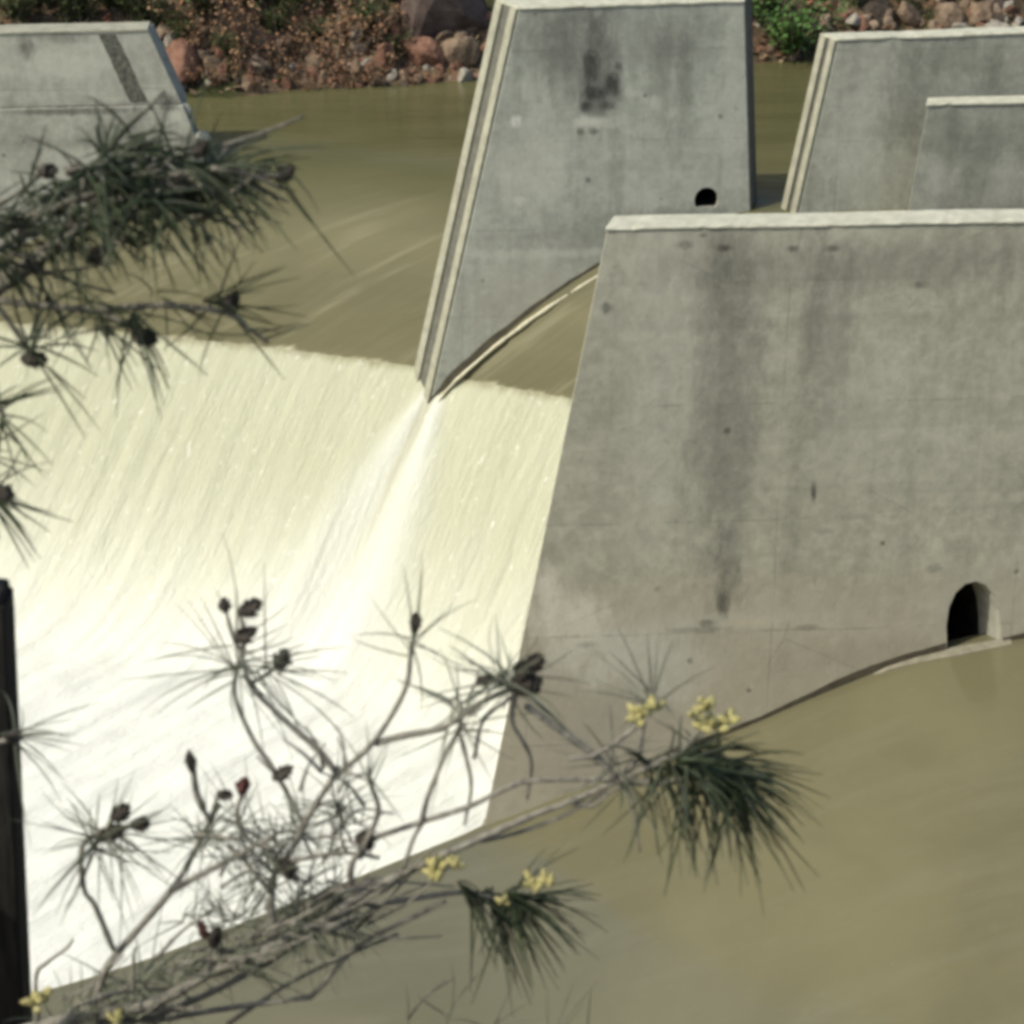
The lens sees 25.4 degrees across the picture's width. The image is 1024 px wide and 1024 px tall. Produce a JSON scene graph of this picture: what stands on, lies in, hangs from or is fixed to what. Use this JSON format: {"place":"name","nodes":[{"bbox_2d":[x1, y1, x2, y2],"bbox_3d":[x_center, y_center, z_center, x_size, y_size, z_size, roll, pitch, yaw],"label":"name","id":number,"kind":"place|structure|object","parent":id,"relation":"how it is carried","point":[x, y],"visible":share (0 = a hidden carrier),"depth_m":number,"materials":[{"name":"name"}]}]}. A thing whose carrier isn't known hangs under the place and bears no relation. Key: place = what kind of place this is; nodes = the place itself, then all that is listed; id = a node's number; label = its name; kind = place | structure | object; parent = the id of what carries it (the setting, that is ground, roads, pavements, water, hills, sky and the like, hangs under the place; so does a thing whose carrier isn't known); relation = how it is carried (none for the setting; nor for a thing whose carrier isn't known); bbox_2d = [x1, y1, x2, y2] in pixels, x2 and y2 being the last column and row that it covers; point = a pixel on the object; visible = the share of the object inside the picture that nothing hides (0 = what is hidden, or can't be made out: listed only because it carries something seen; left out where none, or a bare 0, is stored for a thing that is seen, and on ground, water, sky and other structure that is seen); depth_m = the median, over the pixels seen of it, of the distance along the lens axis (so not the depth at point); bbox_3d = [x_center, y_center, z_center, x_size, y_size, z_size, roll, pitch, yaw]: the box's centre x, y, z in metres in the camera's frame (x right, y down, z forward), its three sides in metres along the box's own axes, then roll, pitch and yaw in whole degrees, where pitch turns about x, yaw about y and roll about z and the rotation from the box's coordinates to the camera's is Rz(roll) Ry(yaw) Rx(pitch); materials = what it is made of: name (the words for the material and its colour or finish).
{"place":"outdoors","nodes":[
{"label":"outdoors","id":0,"kind":"place"},
{"bbox_2d":[0,322,571,992],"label":"spillway water","id":1,"kind":"structure","parent":0,"point":[332,492],"depth_m":31.17,"materials":[{"name":"liquid"}]},
{"bbox_2d":[0,58,907,398],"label":"river water","id":2,"kind":"structure","parent":0,"point":[376,176],"depth_m":32.90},
{"bbox_2d":[0,21,203,254],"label":"concrete abutment","id":3,"kind":"object","parent":2,"relation":"in","point":[52,75],"visible":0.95,"depth_m":32.94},
{"bbox_2d":[180,102,191,118],"bbox_3d":[-4.796,-5.852,33.203,0.266,0.270,0.213,7,-9,-1],"label":"concrete chunk","id":4,"kind":"object","parent":3,"relation":"on","point":[188,108],"visible":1,"depth_m":33.15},
{"bbox_2d":[195,130,212,141],"bbox_3d":[-4.565,-5.466,33.439,0.342,0.313,0.347,-6,25,-12],"label":"concrete chunk","id":5,"kind":"object","parent":3,"relation":"on","point":[203,134],"visible":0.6,"depth_m":33.29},
{"bbox_2d":[165,38,201,84],"bbox_3d":[-5.303,-7.114,36.619,0.618,0.934,0.661,-11,-24,40],"label":"stone","id":6,"kind":"object","parent":2,"relation":"in","point":[178,52],"visible":0.62,"depth_m":36.37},
{"bbox_2d":[241,81,254,92],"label":"stone","id":7,"kind":"object","parent":2,"relation":"in","point":[245,86],"visible":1,"depth_m":36.44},
{"bbox_2d":[280,77,293,89],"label":"stone","id":8,"kind":"object","parent":2,"relation":"in","point":[288,85],"visible":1,"depth_m":36.74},
{"bbox_2d":[387,69,397,81],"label":"stone","id":9,"kind":"object","parent":2,"relation":"in","point":[392,75],"visible":1,"depth_m":37.17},
{"bbox_2d":[438,274,597,401],"bbox_3d":[0.248,-2.443,31.323,2.832,2.332,0.140,-2,24,-4],"label":"foam line","id":10,"kind":"object","parent":2,"relation":"on","point":[513,332],"visible":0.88,"depth_m":31.28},
{"bbox_2d":[414,0,756,403],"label":"concrete pier","id":11,"kind":"structure","parent":2,"relation":"in","point":[589,120],"depth_m":30.40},
{"bbox_2d":[781,26,1023,212],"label":"concrete wall","id":12,"kind":"structure","parent":2,"relation":"in","point":[860,130],"depth_m":30.14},
{"bbox_2d":[908,95,1023,210],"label":"concrete wall","id":13,"kind":"structure","parent":2,"relation":"in","point":[971,153],"depth_m":29.86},
{"bbox_2d":[0,0,1023,97],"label":"bank","id":14,"kind":"structure","parent":0,"point":[269,86],"depth_m":37.30,"materials":[{"name":"soil"}]},
{"bbox_2d":[0,0,35,24],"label":"dark shrub","id":15,"kind":"object","parent":14,"relation":"on","point":[15,12],"visible":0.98,"depth_m":36.34,"materials":[{"name":"green plant"}]},
{"bbox_2d":[31,0,56,8],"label":"dark shrub","id":16,"kind":"object","parent":14,"relation":"on","point":[43,3],"visible":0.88,"depth_m":36.82,"materials":[{"name":"green plant"}]},
{"bbox_2d":[46,0,110,22],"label":"dark shrub","id":17,"kind":"object","parent":14,"relation":"on","point":[75,13],"visible":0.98,"depth_m":36.61,"materials":[{"name":"green plant"}]},
{"bbox_2d":[97,0,124,11],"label":"dark shrub","id":18,"kind":"object","parent":14,"relation":"on","point":[112,4],"visible":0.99,"depth_m":36.80,"materials":[{"name":"green plant"}]},
{"bbox_2d":[116,0,175,23],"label":"dark shrub","id":19,"kind":"object","parent":14,"relation":"on","point":[141,11],"visible":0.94,"depth_m":36.72,"materials":[{"name":"green plant"}]},
{"bbox_2d":[156,24,170,38],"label":"stone","id":20,"kind":"object","parent":14,"relation":"on","point":[160,29],"visible":0.6,"depth_m":36.70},
{"bbox_2d":[164,30,176,46],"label":"stone","id":21,"kind":"object","parent":14,"relation":"on","point":[167,43],"visible":0.53,"depth_m":36.70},
{"bbox_2d":[147,0,203,26],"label":"dry shrub","id":22,"kind":"object","parent":14,"relation":"on","point":[157,9],"visible":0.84,"depth_m":36.75,"materials":[{"name":"brown plant"}]},
{"bbox_2d":[157,2,200,40],"bbox_3d":[-5.287,-7.863,36.708,0.611,0.650,0.742,12,27,24],"label":"dark shrub","id":23,"kind":"object","parent":14,"relation":"on","point":[178,29],"visible":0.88,"depth_m":36.61,"materials":[{"name":"green plant"}]},
{"bbox_2d":[161,17,212,50],"bbox_3d":[-5.149,-7.619,36.513,0.868,0.700,0.801,15,29,30],"label":"dry shrub","id":24,"kind":"object","parent":14,"relation":"on","point":[195,38],"visible":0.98,"depth_m":36.46,"materials":[{"name":"brown plant"}]},
{"bbox_2d":[181,54,202,85],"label":"dry shrub","id":25,"kind":"object","parent":14,"relation":"on","point":[196,76],"visible":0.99,"depth_m":36.32,"materials":[{"name":"brown plant"}]},
{"bbox_2d":[177,0,220,22],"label":"dark shrub","id":26,"kind":"object","parent":14,"relation":"on","point":[202,5],"visible":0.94,"depth_m":36.73,"materials":[{"name":"green plant"}]},
{"bbox_2d":[196,46,204,59],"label":"stone","id":27,"kind":"object","parent":14,"relation":"on","point":[200,51],"visible":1,"depth_m":36.58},
{"bbox_2d":[173,2,235,45],"bbox_3d":[-5.020,-7.897,36.572,0.992,0.799,0.916,13,28,27],"label":"dry shrub","id":28,"kind":"object","parent":14,"relation":"on","point":[199,25],"visible":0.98,"depth_m":36.61,"materials":[{"name":"brown plant"}]},
{"bbox_2d":[203,56,217,73],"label":"stone","id":29,"kind":"object","parent":14,"relation":"on","point":[207,60],"visible":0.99,"depth_m":36.51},
{"bbox_2d":[213,46,225,59],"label":"stone","id":30,"kind":"object","parent":14,"relation":"on","point":[218,51],"visible":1,"depth_m":36.58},
{"bbox_2d":[202,61,237,87],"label":"dry shrub","id":31,"kind":"object","parent":14,"relation":"on","point":[214,83],"visible":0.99,"depth_m":36.42,"materials":[{"name":"brown plant"}]},
{"bbox_2d":[217,62,227,75],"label":"stone","id":32,"kind":"object","parent":14,"relation":"on","point":[223,66],"visible":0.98,"depth_m":36.49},
{"bbox_2d":[206,0,243,24],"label":"dry shrub","id":33,"kind":"object","parent":14,"relation":"on","point":[225,8],"visible":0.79,"depth_m":36.78,"materials":[{"name":"brown plant"}]},
{"bbox_2d":[209,26,241,59],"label":"dark shrub","id":34,"kind":"object","parent":14,"relation":"on","point":[223,38],"visible":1,"depth_m":36.52,"materials":[{"name":"green plant"}]},
{"bbox_2d":[208,0,260,41],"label":"dry shrub","id":35,"kind":"object","parent":14,"relation":"on","point":[236,30],"visible":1,"depth_m":36.59,"materials":[{"name":"brown plant"}]},
{"bbox_2d":[216,28,260,73],"bbox_3d":[-4.358,-7.393,36.537,0.708,0.683,0.673,-5,25,-12],"label":"dry shrub","id":36,"kind":"object","parent":14,"relation":"on","point":[237,56],"visible":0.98,"depth_m":36.53,"materials":[{"name":"brown plant"}]},
{"bbox_2d":[248,64,255,74],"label":"stone","id":37,"kind":"object","parent":14,"relation":"on","point":[251,68],"visible":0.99,"depth_m":36.57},
{"bbox_2d":[244,71,266,92],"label":"dry shrub","id":38,"kind":"object","parent":14,"relation":"on","point":[256,87],"visible":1,"depth_m":36.44,"materials":[{"name":"brown plant"}]},
{"bbox_2d":[247,54,266,67],"bbox_3d":[-4.140,-7.257,36.752,0.390,0.262,0.240,-8,-12,1],"label":"stone","id":39,"kind":"object","parent":14,"relation":"on","point":[256,63],"visible":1,"depth_m":36.65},
{"bbox_2d":[254,65,266,75],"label":"stone","id":40,"kind":"object","parent":14,"relation":"on","point":[263,68],"visible":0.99,"depth_m":36.61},
{"bbox_2d":[236,9,305,70],"bbox_3d":[-3.864,-7.618,36.689,1.284,0.953,0.785,-10,26,-20],"label":"dry shrub","id":41,"kind":"object","parent":14,"relation":"on","point":[274,46],"visible":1,"depth_m":36.76,"materials":[{"name":"brown plant"}]},
{"bbox_2d":[253,0,300,35],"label":"dark shrub","id":42,"kind":"object","parent":14,"relation":"on","point":[279,21],"visible":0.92,"depth_m":37.28,"materials":[{"name":"green plant"}]},
{"bbox_2d":[267,51,303,84],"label":"dry shrub","id":43,"kind":"object","parent":14,"relation":"on","point":[284,70],"visible":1,"depth_m":36.73,"materials":[{"name":"brown plant"}]},
{"bbox_2d":[271,0,300,9],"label":"dark shrub","id":44,"kind":"object","parent":14,"relation":"on","point":[280,1],"visible":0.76,"depth_m":37.54,"materials":[{"name":"green plant"}]},
{"bbox_2d":[266,0,314,27],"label":"dry shrub","id":45,"kind":"object","parent":14,"relation":"on","point":[307,10],"visible":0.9,"depth_m":37.55,"materials":[{"name":"brown plant"}]},
{"bbox_2d":[274,6,324,58],"bbox_3d":[-3.409,-7.846,37.242,0.698,0.847,1.141,19,30,36],"label":"dry shrub","id":46,"kind":"object","parent":14,"relation":"on","point":[298,41],"visible":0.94,"depth_m":37.25,"materials":[{"name":"brown plant"}]},
{"bbox_2d":[291,13,332,40],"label":"dark shrub","id":47,"kind":"object","parent":14,"relation":"on","point":[317,33],"visible":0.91,"depth_m":37.41,"materials":[{"name":"green plant"}]},
{"bbox_2d":[306,65,318,80],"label":"stone","id":48,"kind":"object","parent":14,"relation":"on","point":[313,71],"visible":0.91,"depth_m":36.93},
{"bbox_2d":[303,52,323,69],"bbox_3d":[-3.254,-7.301,37.135,0.427,0.349,0.316,-34,6,13],"label":"stone","id":49,"kind":"object","parent":14,"relation":"on","point":[313,60],"visible":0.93,"depth_m":36.99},
{"bbox_2d":[295,65,333,90],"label":"dry shrub","id":50,"kind":"object","parent":14,"relation":"on","point":[310,82],"visible":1,"depth_m":36.73,"materials":[{"name":"brown plant"}]},
{"bbox_2d":[318,70,327,84],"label":"stone","id":51,"kind":"object","parent":14,"relation":"on","point":[323,78],"visible":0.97,"depth_m":36.95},
{"bbox_2d":[300,26,361,80],"bbox_3d":[-2.990,-7.494,36.995,0.698,0.847,1.141,-20,31,-37],"label":"dry shrub","id":52,"kind":"object","parent":14,"relation":"on","point":[324,59],"visible":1,"depth_m":36.94,"materials":[{"name":"brown plant"}]},
{"bbox_2d":[288,0,378,61],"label":"dry shrub","id":53,"kind":"object","parent":14,"relation":"on","point":[343,40],"visible":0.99,"depth_m":37.09,"materials":[{"name":"brown plant"}]},
{"bbox_2d":[304,3,365,42],"bbox_3d":[-2.857,-8.178,37.318,0.785,0.953,1.284,-14,28,-28],"label":"dry shrub","id":54,"kind":"object","parent":14,"relation":"on","point":[351,17],"visible":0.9,"depth_m":37.34,"materials":[{"name":"brown plant"}]},
{"bbox_2d":[336,71,347,84],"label":"stone","id":55,"kind":"object","parent":14,"relation":"on","point":[345,78],"visible":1,"depth_m":36.95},
{"bbox_2d":[324,58,368,86],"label":"dry shrub","id":56,"kind":"object","parent":14,"relation":"on","point":[352,77],"visible":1,"depth_m":36.87,"materials":[{"name":"brown plant"}]},
{"bbox_2d":[326,0,370,13],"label":"dry shrub","id":57,"kind":"object","parent":14,"relation":"on","point":[346,5],"visible":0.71,"depth_m":37.60,"materials":[{"name":"brown plant"}]},
{"bbox_2d":[348,61,360,75],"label":"stone","id":58,"kind":"object","parent":14,"relation":"on","point":[354,65],"visible":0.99,"depth_m":36.99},
{"bbox_2d":[347,41,366,54],"bbox_3d":[-2.517,-7.581,37.329,0.352,0.254,0.182,11,-18,-28],"label":"stone","id":59,"kind":"object","parent":14,"relation":"on","point":[354,46],"visible":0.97,"depth_m":37.25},
{"bbox_2d":[340,53,384,86],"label":"dry shrub","id":60,"kind":"object","parent":14,"relation":"on","point":[373,79],"visible":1,"depth_m":36.88,"materials":[{"name":"brown plant"}]},
{"bbox_2d":[342,0,391,31],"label":"dark shrub","id":61,"kind":"object","parent":14,"relation":"on","point":[368,10],"visible":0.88,"depth_m":37.36,"materials":[{"name":"green plant"}]},
{"bbox_2d":[334,0,400,47],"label":"dry shrub","id":62,"kind":"object","parent":14,"relation":"on","point":[379,27],"visible":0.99,"depth_m":37.27,"materials":[{"name":"brown plant"}]},
{"bbox_2d":[364,57,375,75],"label":"stone","id":63,"kind":"object","parent":14,"relation":"on","point":[370,68],"visible":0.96,"depth_m":37.02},
{"bbox_2d":[366,36,377,47],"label":"stone","id":64,"kind":"object","parent":14,"relation":"on","point":[370,43],"visible":1,"depth_m":37.28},
{"bbox_2d":[375,43,394,69],"bbox_3d":[-2.075,-7.441,37.342,0.322,0.647,0.436,15,38,4],"label":"stone","id":65,"kind":"object","parent":14,"relation":"on","point":[381,58],"visible":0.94,"depth_m":37.14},
{"bbox_2d":[370,37,404,70],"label":"dry shrub","id":66,"kind":"object","parent":14,"relation":"on","point":[392,55],"visible":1,"depth_m":37.14,"materials":[{"name":"brown plant"}]},
{"bbox_2d":[387,9,400,23],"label":"stone","id":67,"kind":"object","parent":14,"relation":"on","point":[394,15],"visible":0.81,"depth_m":37.73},
{"bbox_2d":[384,0,406,29],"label":"dry shrub","id":68,"kind":"object","parent":14,"relation":"on","point":[398,8],"visible":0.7,"depth_m":37.53,"materials":[{"name":"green plant"}]},
{"bbox_2d":[391,25,401,40],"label":"stone","id":69,"kind":"object","parent":14,"relation":"on","point":[395,31],"visible":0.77,"depth_m":37.49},
{"bbox_2d":[383,28,416,59],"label":"dark shrub","id":70,"kind":"object","parent":14,"relation":"on","point":[396,44],"visible":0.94,"depth_m":37.31,"materials":[{"name":"green plant"}]},
{"bbox_2d":[398,65,427,85],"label":"dry shrub","id":71,"kind":"object","parent":14,"relation":"on","point":[410,79],"visible":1,"depth_m":37.05,"materials":[{"name":"brown plant"}]},
{"bbox_2d":[413,74,424,83],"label":"stone","id":72,"kind":"object","parent":14,"relation":"on","point":[417,78],"visible":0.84,"depth_m":37.12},
{"bbox_2d":[400,36,445,67],"bbox_3d":[-1.469,-7.508,37.487,0.798,0.668,0.494,18,30,34],"label":"stone","id":73,"kind":"object","parent":14,"relation":"on","point":[421,51],"visible":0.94,"depth_m":37.27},
{"bbox_2d":[434,30,453,43],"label":"stone","id":74,"kind":"object","parent":14,"relation":"on","point":[443,35],"visible":0.84,"depth_m":37.60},
{"bbox_2d":[400,0,488,37],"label":"stone","id":75,"kind":"object","parent":14,"relation":"on","point":[431,18],"visible":0.58,"depth_m":37.46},
{"bbox_2d":[440,36,479,67],"bbox_3d":[-0.861,-7.558,37.454,0.634,0.586,0.495,15,16,23],"label":"stone","id":76,"kind":"object","parent":14,"relation":"on","point":[465,50],"visible":1,"depth_m":37.29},
{"bbox_2d":[453,29,468,37],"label":"stone","id":77,"kind":"object","parent":14,"relation":"on","point":[462,32],"visible":0.47,"depth_m":37.64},
{"bbox_2d":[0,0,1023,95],"bbox_3d":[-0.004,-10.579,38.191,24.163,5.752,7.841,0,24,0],"label":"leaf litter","id":78,"kind":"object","parent":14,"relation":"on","point":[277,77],"visible":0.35,"depth_m":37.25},
{"bbox_2d":[752,0,776,21],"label":"shrub","id":79,"kind":"object","parent":14,"relation":"on","point":[765,6],"visible":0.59,"depth_m":38.74,"materials":[{"name":"green plant"}]},
{"bbox_2d":[768,42,778,52],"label":"stone","id":80,"kind":"object","parent":14,"relation":"on","point":[772,49],"visible":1,"depth_m":38.61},
{"bbox_2d":[752,0,858,61],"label":"green bush","id":81,"kind":"object","parent":14,"relation":"on","point":[789,39],"visible":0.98,"depth_m":38.39,"materials":[{"name":"green plant"}]},
{"bbox_2d":[819,13,831,28],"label":"stone","id":82,"kind":"object","parent":14,"relation":"on","point":[827,17],"visible":0.6,"depth_m":39.12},
{"bbox_2d":[842,10,855,22],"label":"stone","id":83,"kind":"object","parent":14,"relation":"on","point":[845,15],"visible":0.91,"depth_m":39.06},
{"bbox_2d":[845,12,860,26],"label":"stone","id":84,"kind":"object","parent":14,"relation":"on","point":[853,19],"visible":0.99,"depth_m":38.96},
{"bbox_2d":[843,0,867,9],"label":"shrub","id":85,"kind":"object","parent":14,"relation":"on","point":[856,2],"visible":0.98,"depth_m":39.36,"materials":[{"name":"green plant"}]},
{"bbox_2d":[857,18,869,31],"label":"stone","id":86,"kind":"object","parent":14,"relation":"on","point":[864,26],"visible":0.7,"depth_m":38.98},
{"bbox_2d":[868,20,878,30],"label":"stone","id":87,"kind":"object","parent":14,"relation":"on","point":[874,24],"visible":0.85,"depth_m":39.07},
{"bbox_2d":[864,0,889,26],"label":"stone","id":88,"kind":"object","parent":14,"relation":"on","point":[877,9],"visible":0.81,"depth_m":39.25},
{"bbox_2d":[882,16,892,28],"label":"stone","id":89,"kind":"object","parent":14,"relation":"on","point":[888,20],"visible":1,"depth_m":39.26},
{"bbox_2d":[897,0,922,26],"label":"stone","id":90,"kind":"object","parent":14,"relation":"on","point":[908,14],"visible":0.99,"depth_m":39.32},
{"bbox_2d":[922,4,938,19],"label":"shrub","id":91,"kind":"object","parent":14,"relation":"on","point":[932,15],"visible":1,"depth_m":39.43,"materials":[{"name":"green plant"}]},
{"bbox_2d":[933,2,965,28],"bbox_3d":[7.542,-8.527,39.383,0.591,0.571,0.413,37,42,25],"label":"stone","id":92,"kind":"object","parent":14,"relation":"on","point":[948,15],"visible":0.85,"depth_m":39.21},
{"bbox_2d":[952,22,968,28],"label":"stone","id":93,"kind":"object","parent":14,"relation":"on","point":[958,25],"visible":0.56,"depth_m":39.19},
{"bbox_2d":[959,0,970,6],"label":"stone","id":94,"kind":"object","parent":14,"relation":"on","point":[965,3],"visible":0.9,"depth_m":39.49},
{"bbox_2d":[970,16,981,23],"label":"stone","id":95,"kind":"object","parent":14,"relation":"on","point":[975,20],"visible":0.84,"depth_m":39.27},
{"bbox_2d":[970,0,1002,19],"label":"stone","id":96,"kind":"object","parent":14,"relation":"on","point":[983,9],"visible":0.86,"depth_m":39.30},
{"bbox_2d":[993,3,1002,14],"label":"stone","id":97,"kind":"object","parent":14,"relation":"on","point":[997,7],"visible":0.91,"depth_m":39.31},
{"bbox_2d":[1004,5,1017,12],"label":"stone","id":98,"kind":"object","parent":14,"relation":"on","point":[1012,8],"visible":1,"depth_m":39.40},
{"bbox_2d":[1011,16,1022,26],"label":"stone","id":99,"kind":"object","parent":14,"relation":"on","point":[1018,20],"visible":0.52,"depth_m":39.23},
{"bbox_2d":[32,634,1023,1023],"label":"pool water","id":100,"kind":"structure","parent":0,"point":[906,906],"depth_m":20.80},
{"bbox_2d":[484,209,1023,824],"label":"concrete pier","id":101,"kind":"structure","parent":100,"relation":"in","point":[790,471],"depth_m":21.98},
{"label":"river water upstream","id":102,"kind":"structure","parent":0,"visible":0},
{"bbox_2d":[457,68,473,81],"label":"stone","id":103,"kind":"object","parent":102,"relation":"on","point":[465,74],"visible":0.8,"depth_m":37.23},
{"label":"near bank","id":104,"kind":"structure","parent":0,"visible":0},
{"bbox_2d":[0,578,32,1023],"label":"dark post","id":105,"kind":"object","parent":104,"relation":"on","point":[15,980],"visible":1,"depth_m":4.67,"materials":[{"name":"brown wood"}]},
{"bbox_2d":[0,72,354,569],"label":"pine tree","id":106,"kind":"object","parent":104,"relation":"on","point":[127,188],"visible":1,"depth_m":3.87,"materials":[{"name":"green plant"}]},
{"bbox_2d":[0,530,829,1023],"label":"pine tree","id":107,"kind":"object","parent":104,"relation":"on","point":[734,784],"visible":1,"depth_m":4.22,"materials":[{"name":"green plant"}]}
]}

